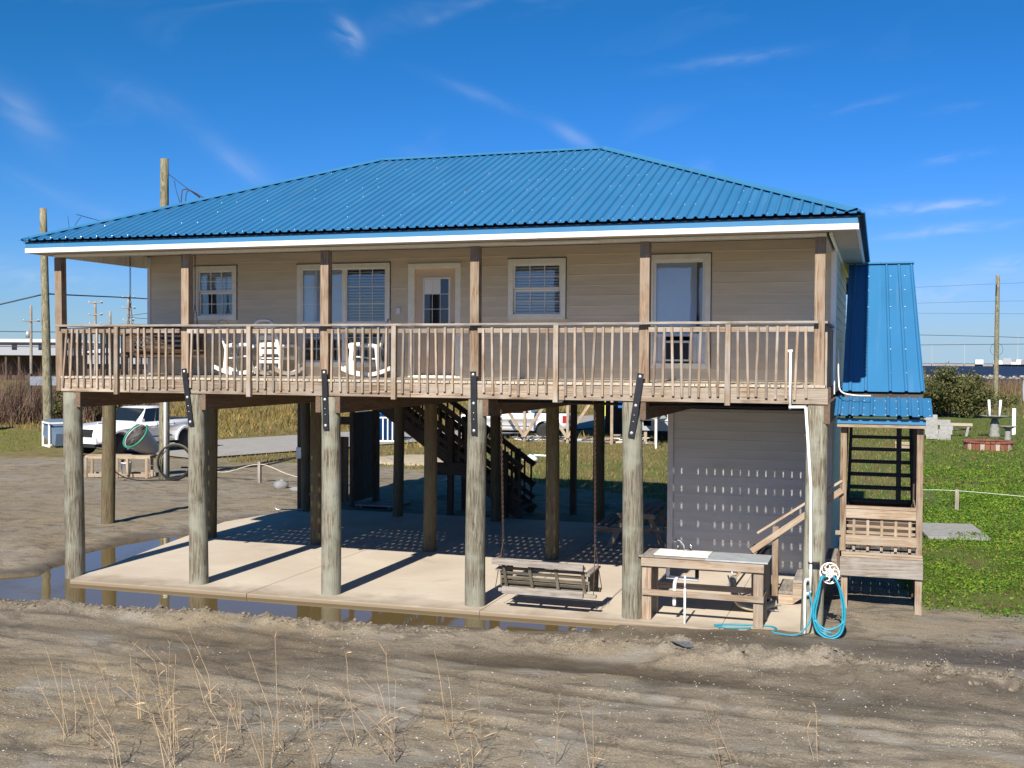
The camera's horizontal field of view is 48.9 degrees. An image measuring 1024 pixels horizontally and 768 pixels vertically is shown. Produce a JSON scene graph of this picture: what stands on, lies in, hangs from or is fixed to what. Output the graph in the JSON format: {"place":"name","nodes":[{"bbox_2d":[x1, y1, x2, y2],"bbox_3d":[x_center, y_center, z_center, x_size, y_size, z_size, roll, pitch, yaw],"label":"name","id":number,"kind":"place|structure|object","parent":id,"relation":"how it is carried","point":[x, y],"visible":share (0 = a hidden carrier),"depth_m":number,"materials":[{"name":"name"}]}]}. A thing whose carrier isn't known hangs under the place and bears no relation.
{"place":"outdoors","nodes":[
{"label":"outdoors","id":0,"kind":"place"},
{"bbox_2d":[101,415,593,457],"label":"street","id":1,"kind":"structure","parent":0,"point":[243,446],"depth_m":47.95,"materials":[{"name":"asphalt"}]},
{"bbox_2d":[83,403,187,453],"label":"pickup truck","id":2,"kind":"object","parent":1,"relation":"on","point":[128,418],"visible":0.52,"depth_m":42.99,"materials":[{"name":"white paint"}]},
{"bbox_2d":[0,379,1023,767],"bbox_3d":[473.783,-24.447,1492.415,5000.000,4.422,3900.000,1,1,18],"label":"ground","id":3,"kind":"structure","parent":0,"point":[662,715],"depth_m":13.26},
{"bbox_2d":[22,305,39,374],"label":"distant pole","id":4,"kind":"object","parent":3,"relation":"on","point":[28,334],"visible":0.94,"depth_m":149.94,"materials":[{"name":"grey wood"}]},
{"bbox_2d":[39,208,52,443],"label":"utility pole","id":5,"kind":"object","parent":3,"relation":"on","point":[46,367],"visible":0.81,"depth_m":48.06,"materials":[{"name":"brown wood"}]},
{"bbox_2d":[49,293,146,318],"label":"power line","id":6,"kind":"object","parent":5,"relation":"attached to","point":[105,296],"visible":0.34,"depth_m":56.61,"materials":[{"name":"metal"}]},
{"bbox_2d":[42,419,62,447],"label":"trash bin crate","id":7,"kind":"object","parent":3,"relation":"on","point":[52,431],"visible":0.83,"depth_m":45.89,"materials":[{"name":"white paint"}]},
{"bbox_2d":[0,339,108,379],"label":"white longhouse","id":8,"kind":"structure","parent":3,"relation":"on","point":[21,355],"depth_m":182.67,"materials":[{"name":"paint"}]},
{"bbox_2d":[35,645,77,740],"bbox_3d":[-4.520,3.009,11.142,0.323,0.941,0.538,-1,2,-41],"label":"dry reed clump","id":9,"kind":"object","parent":3,"relation":"on","point":[60,698],"visible":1,"depth_m":11.03,"materials":[{"name":"beige plant"}]},
{"bbox_2d":[28,374,98,422],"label":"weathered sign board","id":10,"kind":"object","parent":3,"relation":"on","point":[36,378],"visible":0.38,"depth_m":62.61,"materials":[{"name":"grey wood"}]},
{"bbox_2d":[52,390,101,420],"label":"evergreen shrub","id":11,"kind":"object","parent":3,"relation":"on","point":[58,407],"visible":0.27,"depth_m":62.38,"materials":[{"name":"green plant"}]},
{"bbox_2d":[0,356,176,424],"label":"bare thicket","id":12,"kind":"object","parent":3,"relation":"on","point":[18,405],"visible":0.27,"depth_m":62.17,"materials":[{"name":"plant"}]},
{"bbox_2d":[77,669,105,745],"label":"dry reed clump","id":13,"kind":"object","parent":3,"relation":"on","point":[88,712],"visible":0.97,"depth_m":10.73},
{"bbox_2d":[88,301,102,374],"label":"distant pole","id":14,"kind":"object","parent":3,"relation":"on","point":[95,314],"visible":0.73,"depth_m":149.94,"materials":[{"name":"grey wood"}]},
{"bbox_2d":[75,681,123,767],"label":"dry reed clump","id":15,"kind":"object","parent":3,"relation":"on","point":[105,731],"visible":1,"depth_m":10.19,"materials":[{"name":"beige plant"}]},
{"bbox_2d":[88,644,114,705],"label":"dry reed clump","id":16,"kind":"object","parent":3,"relation":"on","point":[103,678],"visible":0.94,"depth_m":12.00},
{"bbox_2d":[101,405,115,523],"bbox_3d":[-8.995,1.660,25.112,0.323,3.000,0.301,1,1,18],"label":"timber pile","id":17,"kind":"object","parent":3,"relation":"on","point":[108,478],"visible":0.89,"depth_m":25.00,"materials":[{"name":"brown wood"}]},
{"bbox_2d":[82,348,143,375],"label":"white building","id":18,"kind":"structure","parent":3,"relation":"on","point":[88,368],"depth_m":177.58,"materials":[{"name":"paint"}]},
{"bbox_2d":[84,454,155,477],"bbox_3d":[-12.122,2.529,34.778,2.050,0.700,0.630,0,1,1],"label":"slatted stand","id":19,"kind":"object","parent":3,"relation":"on","point":[145,474],"visible":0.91,"depth_m":34.56,"materials":[{"name":"brown wood"}]},
{"bbox_2d":[123,423,158,456],"bbox_3d":[-11.507,1.733,34.829,0.920,1.084,1.107,1,1,18],"label":"tilted plastic tub","id":20,"kind":"object","parent":19,"relation":"on","point":[139,438],"visible":0.98,"depth_m":34.65,"materials":[{"name":"white plastic"}]},
{"bbox_2d":[0,429,245,451],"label":"verge grass","id":21,"kind":"structure","parent":3,"relation":"on","point":[15,447],"depth_m":49.44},
{"bbox_2d":[121,461,131,473],"bbox_3d":[-11.894,2.605,34.737,0.330,0.513,0.330,1,1,18],"label":"white bucket","id":22,"kind":"object","parent":3,"relation":"on","point":[123,465],"visible":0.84,"depth_m":34.63,"materials":[{"name":"plastic"}]},
{"bbox_2d":[121,295,135,373],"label":"distant pole","id":23,"kind":"object","parent":3,"relation":"on","point":[128,299],"visible":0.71,"depth_m":149.95,"materials":[{"name":"grey wood"}]},
{"bbox_2d":[116,639,144,718],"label":"dry reed clump","id":24,"kind":"object","parent":3,"relation":"on","point":[134,684],"visible":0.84,"depth_m":11.63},
{"bbox_2d":[122,657,179,767],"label":"dry reed clump","id":25,"kind":"object","parent":3,"relation":"on","point":[163,721],"visible":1,"depth_m":10.22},
{"bbox_2d":[116,443,187,480],"bbox_3d":[-10.806,2.347,33.859,2.390,1.114,0.434,0,1,-7],"label":"black pipe coil","id":26,"kind":"object","parent":3,"relation":"on","point":[168,478],"visible":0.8,"depth_m":33.87,"materials":[{"name":"rubber"}]},
{"bbox_2d":[128,641,190,750],"bbox_3d":[-3.459,2.983,10.551,0.574,1.044,0.699,1,1,29],"label":"dry reed clump","id":27,"kind":"object","parent":3,"relation":"on","point":[176,737],"visible":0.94,"depth_m":10.70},
{"bbox_2d":[159,158,169,478],"bbox_3d":[-10.601,-1.827,34.302,0.322,10.054,0.463,0,1,-20],"label":"utility pole","id":28,"kind":"object","parent":3,"relation":"on","point":[164,182],"visible":0.32,"depth_m":34.20,"materials":[{"name":"brown wood"}]},
{"bbox_2d":[150,641,179,730],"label":"dry reed clump","id":29,"kind":"object","parent":3,"relation":"on","point":[165,698],"visible":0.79,"depth_m":11.20,"materials":[{"name":"beige plant"}]},
{"bbox_2d":[164,402,166,478],"bbox_3d":[-10.465,1.256,34.001,0.124,3.500,0.124,1,1,18],"label":"white vent pipe","id":30,"kind":"object","parent":3,"relation":"on","point":[165,437],"visible":0.56,"depth_m":33.96,"materials":[{"name":"plastic"}]},
{"bbox_2d":[175,621,211,702],"bbox_3d":[-3.449,2.968,12.078,0.350,0.988,0.304,-1,2,-44],"label":"dry reed clump","id":31,"kind":"object","parent":3,"relation":"on","point":[196,668],"visible":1,"depth_m":12.09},
{"bbox_2d":[199,683,232,762],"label":"dry reed clump","id":32,"kind":"object","parent":3,"relation":"on","point":[225,745],"visible":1,"depth_m":10.38,"materials":[{"name":"beige plant"}]},
{"bbox_2d":[212,665,244,731],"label":"dry reed clump","id":33,"kind":"object","parent":3,"relation":"on","point":[239,716],"visible":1,"depth_m":11.22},
{"bbox_2d":[198,632,289,752],"bbox_3d":[-2.532,2.941,10.614,0.861,1.163,0.346,0,1,-17],"label":"dry reed clump","id":34,"kind":"object","parent":3,"relation":"on","point":[262,715],"visible":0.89,"depth_m":10.66,"materials":[{"name":"beige plant"}]},
{"bbox_2d":[257,462,261,482],"bbox_3d":[-7.507,2.675,33.484,0.090,0.720,0.090,1,1,18],"label":"fence stake","id":35,"kind":"object","parent":3,"relation":"on","point":[259,475],"visible":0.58,"depth_m":33.45,"materials":[{"name":"grey wood"}]},
{"bbox_2d":[217,464,296,476],"bbox_3d":[-6.973,2.569,32.846,7.322,0.364,0.486,1,2,40],"label":"fence rope","id":36,"kind":"object","parent":35,"relation":"attached to","point":[257,464],"visible":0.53,"depth_m":33.51,"materials":[{"name":"fabric"}]},
{"bbox_2d":[238,688,284,767],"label":"dry reed clump","id":37,"kind":"object","parent":3,"relation":"on","point":[262,737],"visible":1,"depth_m":10.01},
{"bbox_2d":[273,479,288,488],"bbox_3d":[-6.570,2.840,32.029,0.432,0.284,0.331,0,1,-4],"label":"white sandbag","id":38,"kind":"object","parent":3,"relation":"on","point":[280,484],"visible":1,"depth_m":31.91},
{"bbox_2d":[36,687,531,767],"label":"fallen stalks","id":39,"kind":"object","parent":3,"relation":"on","point":[270,749],"visible":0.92,"depth_m":11.06,"materials":[{"name":"plant"}]},
{"bbox_2d":[0,391,593,449],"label":"golden weeds","id":40,"kind":"object","parent":3,"relation":"on","point":[181,410],"visible":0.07,"depth_m":66.22,"materials":[{"name":"plant"}]},
{"bbox_2d":[286,691,320,767],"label":"dry reed clump","id":41,"kind":"object","parent":3,"relation":"on","point":[307,734],"visible":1,"depth_m":10.13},
{"bbox_2d":[0,537,615,630],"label":"puddle","id":42,"kind":"object","parent":3,"relation":"on","point":[52,583],"depth_m":17.32,"materials":[{"name":"blue liquid"}]},
{"bbox_2d":[285,674,331,728],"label":"dry reed clump","id":43,"kind":"object","parent":3,"relation":"on","point":[309,706],"visible":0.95,"depth_m":11.31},
{"bbox_2d":[340,411,372,506],"bbox_3d":[-4.228,1.506,28.898,1.010,3.100,1.384,1,1,18],"label":"plank shower stall","id":44,"kind":"object","parent":3,"relation":"on","point":[356,475],"visible":0.65,"depth_m":28.52,"materials":[{"name":"grey wood"}]},
{"bbox_2d":[340,652,376,747],"bbox_3d":[-1.473,3.034,10.790,0.354,0.935,0.472,0,1,-6],"label":"dry reed clump","id":45,"kind":"object","parent":3,"relation":"on","point":[351,709],"visible":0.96,"depth_m":10.83,"materials":[{"name":"beige plant"}]},
{"bbox_2d":[332,686,395,763],"bbox_3d":[-1.309,3.190,10.525,0.706,0.688,0.415,2,2,43],"label":"dry reed clump","id":46,"kind":"object","parent":3,"relation":"on","point":[385,742],"visible":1,"depth_m":10.48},
{"bbox_2d":[361,411,393,441],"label":"blue tub","id":47,"kind":"object","parent":3,"relation":"on","point":[386,428],"visible":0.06,"depth_m":49.93,"materials":[{"name":"plastic"}]},
{"bbox_2d":[360,645,404,737],"bbox_3d":[-1.212,3.004,11.117,0.426,0.998,0.529,1,1,10],"label":"dry reed clump","id":48,"kind":"object","parent":3,"relation":"on","point":[390,724],"visible":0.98,"depth_m":11.04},
{"bbox_2d":[356,498,413,508],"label":"puddle","id":49,"kind":"object","parent":3,"relation":"on","point":[384,502],"visible":0.73,"depth_m":28.23,"materials":[{"name":"blue liquid"}]},
{"bbox_2d":[380,454,442,465],"bbox_3d":[-3.231,2.702,40.716,5.440,0.280,3.365,1,1,18],"label":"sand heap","id":50,"kind":"object","parent":3,"relation":"on","point":[413,459],"visible":0.41,"depth_m":39.91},
{"bbox_2d":[433,645,459,736],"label":"dry reed clump","id":51,"kind":"object","parent":3,"relation":"on","point":[443,705],"visible":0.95,"depth_m":11.16,"materials":[{"name":"beige plant"}]},
{"bbox_2d":[70,510,826,633],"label":"concrete slab","id":52,"kind":"structure","parent":3,"relation":"on","point":[387,561],"depth_m":19.68,"materials":[{"name":"concrete"}]},
{"bbox_2d":[19,146,869,632],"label":"raised house","id":53,"kind":"structure","parent":52,"relation":"on","point":[529,280],"depth_m":18.30,"materials":[{"name":"brown wood"}]},
{"bbox_2d":[120,255,203,357],"bbox_3d":[-6.293,-1.422,20.137,1.481,1.918,0.768,-1,2,-40],"label":"porch swing","id":54,"kind":"object","parent":53,"relation":"hanging from","point":[177,352],"visible":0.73,"depth_m":20.19,"materials":[{"name":"brown wood"}]},
{"bbox_2d":[193,265,237,319],"bbox_3d":[-5.490,-1.694,20.938,0.934,1.012,0.128,1,1,18],"label":"window","id":55,"kind":"structure","parent":53,"relation":"in","point":[230,271],"depth_m":20.93,"materials":[{"name":"plastic"}]},
{"bbox_2d":[181,457,295,467],"bbox_3d":[-7.004,2.173,31.789,1.841,1.090,9.243,0,2,-34],"label":"rope","id":56,"kind":"object","parent":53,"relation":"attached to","point":[254,465],"visible":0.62,"depth_m":33.62,"materials":[{"name":"fabric"}]},
{"bbox_2d":[214,319,269,374],"bbox_3d":[-4.831,-0.658,20.148,0.828,0.990,0.556,1,1,8],"label":"rocking chair","id":57,"kind":"object","parent":53,"relation":"on","point":[238,347],"visible":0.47,"depth_m":20.02,"materials":[{"name":"white plastic"}]},
{"bbox_2d":[252,319,302,374],"bbox_3d":[-4.156,-0.649,19.928,0.556,0.990,0.828,1,1,26],"label":"rocking chair","id":58,"kind":"object","parent":53,"relation":"on","point":[276,348],"visible":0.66,"depth_m":19.73,"materials":[{"name":"white plastic"}]},
{"bbox_2d":[274,447,309,509],"bbox_3d":[-5.290,1.518,27.281,0.906,3.066,0.203,0,1,-2],"label":"conduit pipe","id":59,"kind":"object","parent":53,"relation":"attached to","point":[298,452],"visible":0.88,"depth_m":27.28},
{"bbox_2d":[296,262,390,366],"bbox_3d":[-3.003,-1.231,20.132,1.854,1.852,0.123,1,1,18],"label":"window","id":60,"kind":"structure","parent":53,"relation":"in","point":[308,275],"depth_m":20.12,"materials":[{"name":"glass"}]},
{"bbox_2d":[341,319,390,376],"bbox_3d":[-2.486,-0.625,19.277,0.828,0.990,0.556,0,1,-2],"label":"rocking chair","id":61,"kind":"object","parent":53,"relation":"on","point":[358,344],"visible":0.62,"depth_m":19.02,"materials":[{"name":"white plastic"}]},
{"bbox_2d":[408,263,460,377],"bbox_3d":[-1.340,-1.103,19.577,0.980,1.984,0.140,1,1,18],"label":"front door","id":62,"kind":"structure","parent":53,"relation":"in","point":[434,289],"depth_m":19.56,"materials":[{"name":"paint"}]},
{"bbox_2d":[508,257,566,318],"bbox_3d":[0.432,-1.609,19.006,1.034,1.027,0.131,1,1,18],"label":"window","id":63,"kind":"structure","parent":53,"relation":"in","point":[514,287],"depth_m":19.02,"materials":[{"name":"glass"}]},
{"bbox_2d":[492,399,601,598],"bbox_3d":[0.539,1.662,16.679,1.582,2.876,0.768,1,1,19],"label":"hanging bench swing","id":64,"kind":"object","parent":53,"relation":"hanging from","point":[545,586],"visible":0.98,"depth_m":16.50,"materials":[{"name":"brown wood"}]},
{"bbox_2d":[665,341,692,360],"bbox_3d":[2.702,-0.534,18.221,0.440,0.330,0.350,1,1,18],"label":"window air conditioner","id":65,"kind":"object","parent":53,"relation":"attached to","point":[686,346],"depth_m":18.07,"materials":[{"name":"plastic"}]},
{"bbox_2d":[650,253,711,368],"bbox_3d":[2.714,-1.181,18.263,1.044,1.862,0.118,1,1,18],"label":"door","id":66,"kind":"structure","parent":53,"relation":"in","point":[681,283],"depth_m":18.26,"materials":[{"name":"glass"}]},
{"bbox_2d":[788,349,819,633],"bbox_3d":[3.960,1.528,15.312,0.452,3.991,0.095,1,1,18],"label":"water pipe","id":67,"kind":"object","parent":53,"relation":"attached to","point":[810,562],"visible":1,"depth_m":15.27,"materials":[{"name":"white plastic"}]},
{"bbox_2d":[819,562,839,583],"bbox_3d":[4.317,2.561,15.294,0.268,0.298,0.128,1,1,18],"label":"hose hanger","id":68,"kind":"object","parent":53,"relation":"attached to","point":[829,573],"visible":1,"depth_m":15.24,"materials":[{"name":"white paint"}]},
{"bbox_2d":[714,575,845,638],"bbox_3d":[3.672,2.993,15.450,1.779,0.835,0.403,1,1,27],"label":"garden hose","id":69,"kind":"object","parent":68,"relation":"hanging from","point":[818,627],"visible":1,"depth_m":15.15,"materials":[{"name":"rubber"}]},
{"bbox_2d":[593,502,666,548],"bbox_3d":[2.618,2.875,22.709,1.640,0.764,1.800,1,1,15],"label":"picnic table","id":70,"kind":"object","parent":52,"relation":"on","point":[651,510],"visible":0.55,"depth_m":22.21,"materials":[{"name":"brown wood"}]},
{"bbox_2d":[639,539,771,628],"bbox_3d":[2.763,2.873,16.111,1.810,1.252,0.692,1,1,18],"label":"sink counter","id":71,"kind":"object","parent":52,"relation":"on","point":[654,559],"visible":1,"depth_m":15.99,"materials":[{"name":"brown wood"}]},
{"bbox_2d":[667,403,840,574],"bbox_3d":[4.784,1.705,21.721,2.841,3.116,4.488,1,1,18],"label":"storage room","id":72,"kind":"object","parent":52,"relation":"on","point":[735,480],"visible":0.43,"depth_m":19.83,"materials":[{"name":"grey"}]},
{"bbox_2d":[750,261,932,614],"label":"covered staircase","id":73,"kind":"structure","parent":52,"relation":"on","point":[883,375],"depth_m":17.29,"materials":[{"name":"brown wood"}]},
{"bbox_2d":[419,691,481,767],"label":"dry reed clump","id":74,"kind":"object","parent":3,"relation":"on","point":[473,758],"visible":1,"depth_m":10.08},
{"bbox_2d":[377,402,536,518],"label":"staircase","id":75,"kind":"structure","parent":3,"relation":"on","point":[452,456],"depth_m":26.92,"materials":[{"name":"brown wood"}]},
{"bbox_2d":[458,678,493,752],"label":"dry reed clump","id":76,"kind":"object","parent":3,"relation":"on","point":[476,720],"visible":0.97,"depth_m":10.65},
{"bbox_2d":[0,598,1023,694],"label":"sand clods","id":77,"kind":"object","parent":3,"relation":"on","point":[894,667],"visible":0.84,"depth_m":14.83,"materials":[{"name":"sand"}]},
{"bbox_2d":[455,410,569,437],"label":"pickup truck","id":78,"kind":"object","parent":3,"relation":"on","point":[538,426],"visible":0.19,"depth_m":52.17,"materials":[{"name":"white paint"}]},
{"bbox_2d":[2,619,1023,766],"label":"broken shells","id":79,"kind":"object","parent":3,"relation":"on","point":[530,704],"visible":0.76,"depth_m":11.72},
{"bbox_2d":[512,690,565,764],"bbox_3d":[0.275,3.189,10.389,0.514,0.671,0.243,0,1,-17],"label":"dry reed clump","id":80,"kind":"object","parent":3,"relation":"on","point":[556,740],"visible":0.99,"depth_m":10.39,"materials":[{"name":"beige plant"}]},
{"bbox_2d":[218,411,909,502],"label":"dry lawn","id":81,"kind":"structure","parent":3,"relation":"on","point":[666,457],"depth_m":42.09,"materials":[{"name":"green plant"}]},
{"bbox_2d":[512,434,652,444],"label":"lumber pile","id":82,"kind":"object","parent":3,"relation":"on","point":[533,439],"visible":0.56,"depth_m":51.04,"materials":[{"name":"white paint"}]},
{"bbox_2d":[508,401,667,445],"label":"neighbour house","id":83,"kind":"structure","parent":3,"relation":"on","point":[613,418],"depth_m":50.49,"materials":[{"name":"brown wood"}]},
{"bbox_2d":[577,697,603,767],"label":"dry reed clump","id":84,"kind":"object","parent":3,"relation":"on","point":[593,757],"visible":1,"depth_m":10.16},
{"bbox_2d":[642,415,667,441],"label":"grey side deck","id":85,"kind":"structure","parent":3,"relation":"on","point":[662,425],"depth_m":50.53,"materials":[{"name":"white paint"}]},
{"bbox_2d":[670,640,693,646],"bbox_3d":[2.148,3.277,14.203,0.342,0.054,0.136,1,2,37],"label":"plastic scrap","id":86,"kind":"object","parent":3,"relation":"on","point":[685,643],"visible":1,"depth_m":14.19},
{"bbox_2d":[705,703,729,767],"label":"dry reed clump","id":87,"kind":"object","parent":3,"relation":"on","point":[715,742],"visible":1,"depth_m":10.20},
{"bbox_2d":[697,704,738,763],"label":"dry reed clump","id":88,"kind":"object","parent":3,"relation":"on","point":[720,732],"visible":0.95,"depth_m":10.36,"materials":[{"name":"beige plant"}]},
{"bbox_2d":[807,702,817,761],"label":"dry reed clump","id":89,"kind":"object","parent":3,"relation":"on","point":[813,735],"visible":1,"depth_m":10.48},
{"bbox_2d":[924,415,952,439],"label":"stacked pavers","id":90,"kind":"object","parent":3,"relation":"on","point":[933,423],"visible":0.86,"depth_m":53.78,"materials":[{"name":"concrete"}]},
{"bbox_2d":[922,523,990,540],"bbox_3d":[9.360,3.144,24.037,1.240,0.060,1.500,0,4,8],"label":"concrete plank","id":91,"kind":"object","parent":3,"relation":"on","point":[941,531],"visible":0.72,"depth_m":23.97,"materials":[{"name":"concrete"}]},
{"bbox_2d":[890,417,1023,619],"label":"lawn grass","id":92,"kind":"structure","parent":3,"relation":"on","point":[988,451],"depth_m":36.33,"materials":[{"name":"plant"}]},
{"bbox_2d":[955,489,958,509],"bbox_3d":[11.042,2.943,27.955,0.090,0.650,0.090,1,1,18],"label":"fence stake","id":93,"kind":"object","parent":3,"relation":"on","point":[956,498],"visible":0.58,"depth_m":27.91,"materials":[{"name":"grey wood"}]},
{"bbox_2d":[950,423,972,436],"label":"garden bench","id":94,"kind":"object","parent":3,"relation":"on","point":[968,428],"visible":0.51,"depth_m":55.63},
{"bbox_2d":[923,361,1023,417],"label":"hedge bush","id":95,"kind":"object","parent":3,"relation":"on","point":[949,390],"visible":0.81,"depth_m":74.79,"materials":[{"name":"green plant"}]},
{"bbox_2d":[925,375,1022,395],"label":"shore reeds","id":96,"kind":"object","parent":3,"relation":"on","point":[1013,386],"visible":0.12,"depth_m":134.55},
{"bbox_2d":[962,439,1013,450],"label":"brick fire ring","id":97,"kind":"object","parent":3,"relation":"on","point":[988,444],"visible":0.94,"depth_m":47.26,"materials":[{"name":"brick"}]},
{"bbox_2d":[979,400,1008,437],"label":"bird bath","id":98,"kind":"object","parent":3,"relation":"on","point":[994,427],"visible":0.97,"depth_m":55.49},
{"bbox_2d":[990,275,1002,409],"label":"utility pole","id":99,"kind":"object","parent":3,"relation":"on","point":[996,346],"visible":0.94,"depth_m":87.86,"materials":[{"name":"brown wood"}]},
{"bbox_2d":[999,426,1017,439],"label":"bird bath","id":100,"kind":"object","parent":3,"relation":"on","point":[1007,436],"visible":0.88,"depth_m":53.04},
{"bbox_2d":[1012,408,1015,434],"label":"white lawn post","id":101,"kind":"object","parent":3,"relation":"on","point":[1013,420],"visible":0.86,"depth_m":57.66,"materials":[{"name":"plastic"}]},
{"bbox_2d":[0,475,1023,668],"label":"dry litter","id":102,"kind":"object","parent":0,"point":[840,613],"visible":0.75,"depth_m":15.22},
{"bbox_2d":[0,0,1023,363],"label":"sky","id":103,"kind":"structure","parent":0,"point":[907,114],"materials":[{"name":"blue"}]},
{"bbox_2d":[727,544,780,610],"bbox_3d":[3.656,2.900,17.055,0.818,0.927,1.165,1,1,18],"label":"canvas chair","id":104,"kind":"object","parent":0,"point":[764,550],"visible":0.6,"depth_m":17.23,"materials":[{"name":"beige fabric"}]},
{"bbox_2d":[939,344,1004,344],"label":"power line","id":105,"kind":"object","parent":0,"point":[969,344],"visible":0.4,"depth_m":91.17,"materials":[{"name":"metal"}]},
{"bbox_2d":[922,363,1023,366],"bbox_3d":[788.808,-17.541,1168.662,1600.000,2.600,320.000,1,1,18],"label":"shore","id":106,"kind":"structure","parent":0,"point":[932,364],"depth_m":1111.14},
{"bbox_2d":[931,338,1023,364],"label":"distant port","id":107,"kind":"object","parent":106,"relation":"on","point":[1007,361],"visible":0.91,"depth_m":1094.09,"materials":[{"name":"white paint"}]},
{"bbox_2d":[923,363,1023,384],"bbox_3d":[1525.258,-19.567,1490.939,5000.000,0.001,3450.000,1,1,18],"label":"sea","id":108,"kind":"structure","parent":0,"point":[1010,371],"depth_m":552.23,"materials":[{"name":"blue liquid"}]},
{"bbox_2d":[927,374,1023,378],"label":"breakwater rocks","id":109,"kind":"object","parent":108,"relation":"in","point":[1000,376],"visible":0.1,"depth_m":276.20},
{"bbox_2d":[932,390,1023,417],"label":"field grass","id":110,"kind":"structure","parent":0,"point":[1020,405],"depth_m":86.71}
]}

